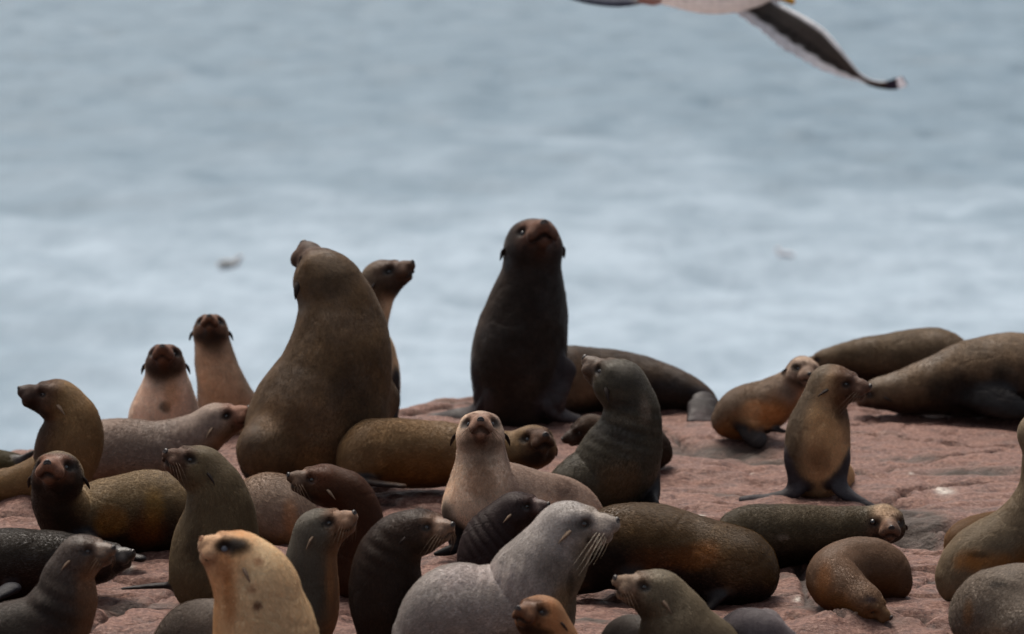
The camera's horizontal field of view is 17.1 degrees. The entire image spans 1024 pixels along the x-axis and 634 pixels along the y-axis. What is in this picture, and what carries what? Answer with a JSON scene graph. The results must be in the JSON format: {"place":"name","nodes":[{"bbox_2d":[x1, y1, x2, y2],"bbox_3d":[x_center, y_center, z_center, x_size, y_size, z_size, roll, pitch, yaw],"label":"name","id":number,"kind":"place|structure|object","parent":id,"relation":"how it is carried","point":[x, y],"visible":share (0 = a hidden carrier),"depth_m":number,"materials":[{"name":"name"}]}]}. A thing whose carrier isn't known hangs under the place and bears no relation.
{"place":"outdoors","nodes":[
{"label":"outdoors","id":0,"kind":"place"},
{"bbox_2d":[0,396,1021,633],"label":"rock ground","id":1,"kind":"structure","parent":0,"point":[933,479],"depth_m":14.43,"materials":[{"name":"brown stone"}]},
{"bbox_2d":[0,450,33,468],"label":"fur seal","id":2,"kind":"object","parent":1,"relation":"on","point":[8,459],"visible":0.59,"depth_m":14.80,"materials":[{"name":"fur"}]},
{"bbox_2d":[0,379,104,500],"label":"fur seal","id":3,"kind":"object","parent":1,"relation":"on","point":[67,412],"visible":0.69,"depth_m":14.02,"materials":[{"name":"fur"}]},
{"bbox_2d":[0,534,115,633],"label":"fur seal","id":4,"kind":"object","parent":1,"relation":"on","point":[61,597],"visible":1,"depth_m":11.28,"materials":[{"name":"fur"}]},
{"bbox_2d":[0,527,135,602],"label":"fur seal","id":5,"kind":"object","parent":1,"relation":"on","point":[26,555],"visible":0.52,"depth_m":12.55,"materials":[{"name":"fur"}]},
{"bbox_2d":[27,451,186,561],"bbox_3d":[-1.495,0.724,13.240,0.530,0.484,0.869,7,12,39],"label":"fur seal","id":6,"kind":"object","parent":1,"relation":"on","point":[140,511],"visible":0.67,"depth_m":13.15,"materials":[{"name":"fur"}]},
{"bbox_2d":[128,344,198,420],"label":"fur seal","id":7,"kind":"object","parent":1,"relation":"on","point":[165,390],"visible":0.45,"depth_m":14.96,"materials":[{"name":"fur"}]},
{"bbox_2d":[90,403,248,481],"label":"fur seal","id":8,"kind":"object","parent":1,"relation":"on","point":[131,445],"visible":0.46,"depth_m":14.52,"materials":[{"name":"fur"}]},
{"bbox_2d":[154,598,213,633],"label":"fur seal","id":9,"kind":"object","parent":1,"relation":"on","point":[195,616],"visible":0.41,"depth_m":11.41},
{"bbox_2d":[121,445,259,603],"bbox_3d":[-1.139,0.803,12.437,0.449,0.683,0.386,-7,11,-38],"label":"fur seal","id":10,"kind":"object","parent":1,"relation":"on","point":[212,483],"visible":0.6,"depth_m":12.33,"materials":[{"name":"fur"}]},
{"bbox_2d":[189,314,253,434],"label":"fur seal","id":11,"kind":"object","parent":1,"relation":"on","point":[220,377],"visible":0.57,"depth_m":15.64,"materials":[{"name":"fur"}]},
{"bbox_2d":[198,530,318,633],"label":"fur seal","id":12,"kind":"object","parent":1,"relation":"on","point":[256,585],"visible":1,"depth_m":10.70,"materials":[{"name":"beige fur"}]},
{"bbox_2d":[244,472,316,545],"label":"fur seal","id":13,"kind":"object","parent":1,"relation":"on","point":[280,508],"visible":0.44,"depth_m":13.48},
{"bbox_2d":[235,239,399,477],"bbox_3d":[-0.823,0.250,14.514,0.689,1.103,0.635,0,9,0],"label":"fur seal","id":14,"kind":"object","parent":1,"relation":"on","point":[326,383],"visible":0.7,"depth_m":14.36,"materials":[{"name":"fur"}]},
{"bbox_2d":[285,508,357,633],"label":"fur seal","id":15,"kind":"object","parent":1,"relation":"on","point":[319,536],"visible":0.69,"depth_m":11.85,"materials":[{"name":"fur"}]},
{"bbox_2d":[286,463,383,597],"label":"fur seal","id":16,"kind":"object","parent":1,"relation":"on","point":[328,486],"visible":0.59,"depth_m":12.49,"materials":[{"name":"fur"}]},
{"bbox_2d":[362,259,415,417],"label":"fur seal","id":17,"kind":"object","parent":1,"relation":"on","point":[388,280],"visible":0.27,"depth_m":15.62,"materials":[{"name":"fur"}]},
{"bbox_2d":[348,508,455,633],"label":"fur seal","id":18,"kind":"object","parent":1,"relation":"on","point":[392,549],"visible":0.87,"depth_m":11.67,"materials":[{"name":"fur"}]},
{"bbox_2d":[336,417,557,488],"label":"fur seal","id":19,"kind":"object","parent":1,"relation":"on","point":[402,453],"visible":0.8,"depth_m":14.26,"materials":[{"name":"fur"}]},
{"bbox_2d":[456,491,549,564],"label":"fur seal","id":20,"kind":"object","parent":1,"relation":"on","point":[491,530],"visible":0.6,"depth_m":12.90,"materials":[{"name":"fur"}]},
{"bbox_2d":[391,500,619,633],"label":"fur seal","id":21,"kind":"object","parent":1,"relation":"on","point":[549,550],"visible":0.92,"depth_m":11.43,"materials":[{"name":"fur"}]},
{"bbox_2d":[434,410,602,555],"bbox_3d":[0.008,0.611,13.434,0.324,0.575,0.902,7,11,36],"label":"fur seal","id":22,"kind":"object","parent":1,"relation":"on","point":[485,472],"visible":0.73,"depth_m":13.15,"materials":[{"name":"fur"}]},
{"bbox_2d":[512,595,577,633],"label":"fur seal","id":23,"kind":"object","parent":1,"relation":"on","point":[540,614],"visible":1,"depth_m":10.97,"materials":[{"name":"fur"}]},
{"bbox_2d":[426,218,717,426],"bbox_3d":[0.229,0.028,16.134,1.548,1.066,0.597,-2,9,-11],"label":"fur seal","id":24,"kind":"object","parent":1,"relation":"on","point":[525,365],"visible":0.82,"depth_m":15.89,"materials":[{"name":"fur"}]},
{"bbox_2d":[551,354,662,507],"bbox_3d":[0.379,0.497,14.104,0.500,0.670,0.356,0,9,0],"label":"fur seal","id":25,"kind":"object","parent":1,"relation":"on","point":[615,457],"visible":0.79,"depth_m":13.98,"materials":[{"name":"fur"}]},
{"bbox_2d":[561,414,672,468],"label":"fur seal","id":26,"kind":"object","parent":1,"relation":"on","point":[577,432],"visible":0.28,"depth_m":14.80,"materials":[{"name":"fur"}]},
{"bbox_2d":[601,614,640,633],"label":"fur seal","id":27,"kind":"object","parent":1,"relation":"on","point":[627,624],"visible":0.4,"depth_m":11.46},
{"bbox_2d":[612,569,737,633],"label":"fur seal","id":28,"kind":"object","parent":1,"relation":"on","point":[660,601],"visible":0.98,"depth_m":11.27,"materials":[{"name":"fur"}]},
{"bbox_2d":[577,502,779,609],"bbox_3d":[0.569,0.881,12.600,0.835,0.392,0.420,0,9,0],"label":"fur seal","id":29,"kind":"object","parent":1,"relation":"on","point":[713,564],"visible":0.66,"depth_m":12.47,"materials":[{"name":"fur"}]},
{"bbox_2d":[723,607,795,633],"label":"fur seal","id":30,"kind":"object","parent":1,"relation":"on","point":[748,620],"visible":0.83,"depth_m":11.42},
{"bbox_2d":[710,355,818,448],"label":"fur seal","id":31,"kind":"object","parent":1,"relation":"on","point":[752,414],"visible":0.88,"depth_m":15.46,"materials":[{"name":"fur"}]},
{"bbox_2d":[739,364,874,505],"bbox_3d":[1.298,0.495,14.484,0.570,0.630,0.563,2,9,15],"label":"fur seal","id":32,"kind":"object","parent":1,"relation":"on","point":[817,453],"visible":0.98,"depth_m":14.29,"materials":[{"name":"fur"}]},
{"bbox_2d":[720,503,907,566],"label":"fur seal","id":33,"kind":"object","parent":1,"relation":"on","point":[795,534],"visible":0.73,"depth_m":13.04,"materials":[{"name":"fur"}]},
{"bbox_2d":[805,536,912,622],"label":"fur seal","id":34,"kind":"object","parent":1,"relation":"on","point":[863,576],"visible":0.98,"depth_m":12.29,"materials":[{"name":"fur"}]},
{"bbox_2d":[810,327,963,381],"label":"fur seal","id":35,"kind":"object","parent":1,"relation":"on","point":[868,358],"visible":0.46,"depth_m":16.73,"materials":[{"name":"fur"}]},
{"bbox_2d":[856,332,1023,419],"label":"fur seal","id":36,"kind":"object","parent":1,"relation":"on","point":[981,376],"visible":0.98,"depth_m":16.00,"materials":[{"name":"fur"}]},
{"bbox_2d":[943,510,994,548],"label":"fur seal","id":37,"kind":"object","parent":1,"relation":"on","point":[955,529],"visible":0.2,"depth_m":13.24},
{"bbox_2d":[934,418,1023,600],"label":"fur seal","id":38,"kind":"object","parent":1,"relation":"on","point":[995,538],"visible":0.74,"depth_m":12.32,"materials":[{"name":"fur"}]},
{"bbox_2d":[948,563,1023,633],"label":"fur seal","id":39,"kind":"object","parent":1,"relation":"on","point":[988,601],"visible":1,"depth_m":11.58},
{"bbox_2d":[0,0,1023,451],"bbox_3d":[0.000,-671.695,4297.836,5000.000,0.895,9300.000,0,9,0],"label":"sea water","id":40,"kind":"structure","parent":0,"point":[676,176],"depth_m":76.57,"materials":[{"name":"grey liquid"}]},
{"bbox_2d":[217,255,242,268],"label":"resting gull","id":41,"kind":"object","parent":40,"relation":"on","point":[225,264],"visible":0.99,"depth_m":62.42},
{"bbox_2d":[775,247,793,256],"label":"resting gull","id":42,"kind":"object","parent":40,"relation":"on","point":[783,254],"visible":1,"depth_m":63.72,"materials":[{"name":"white"}]},
{"bbox_2d":[575,0,906,89],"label":"flying gull","id":43,"kind":"object","parent":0,"point":[805,39],"visible":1,"depth_m":8.84,"materials":[{"name":"white"}]}
]}

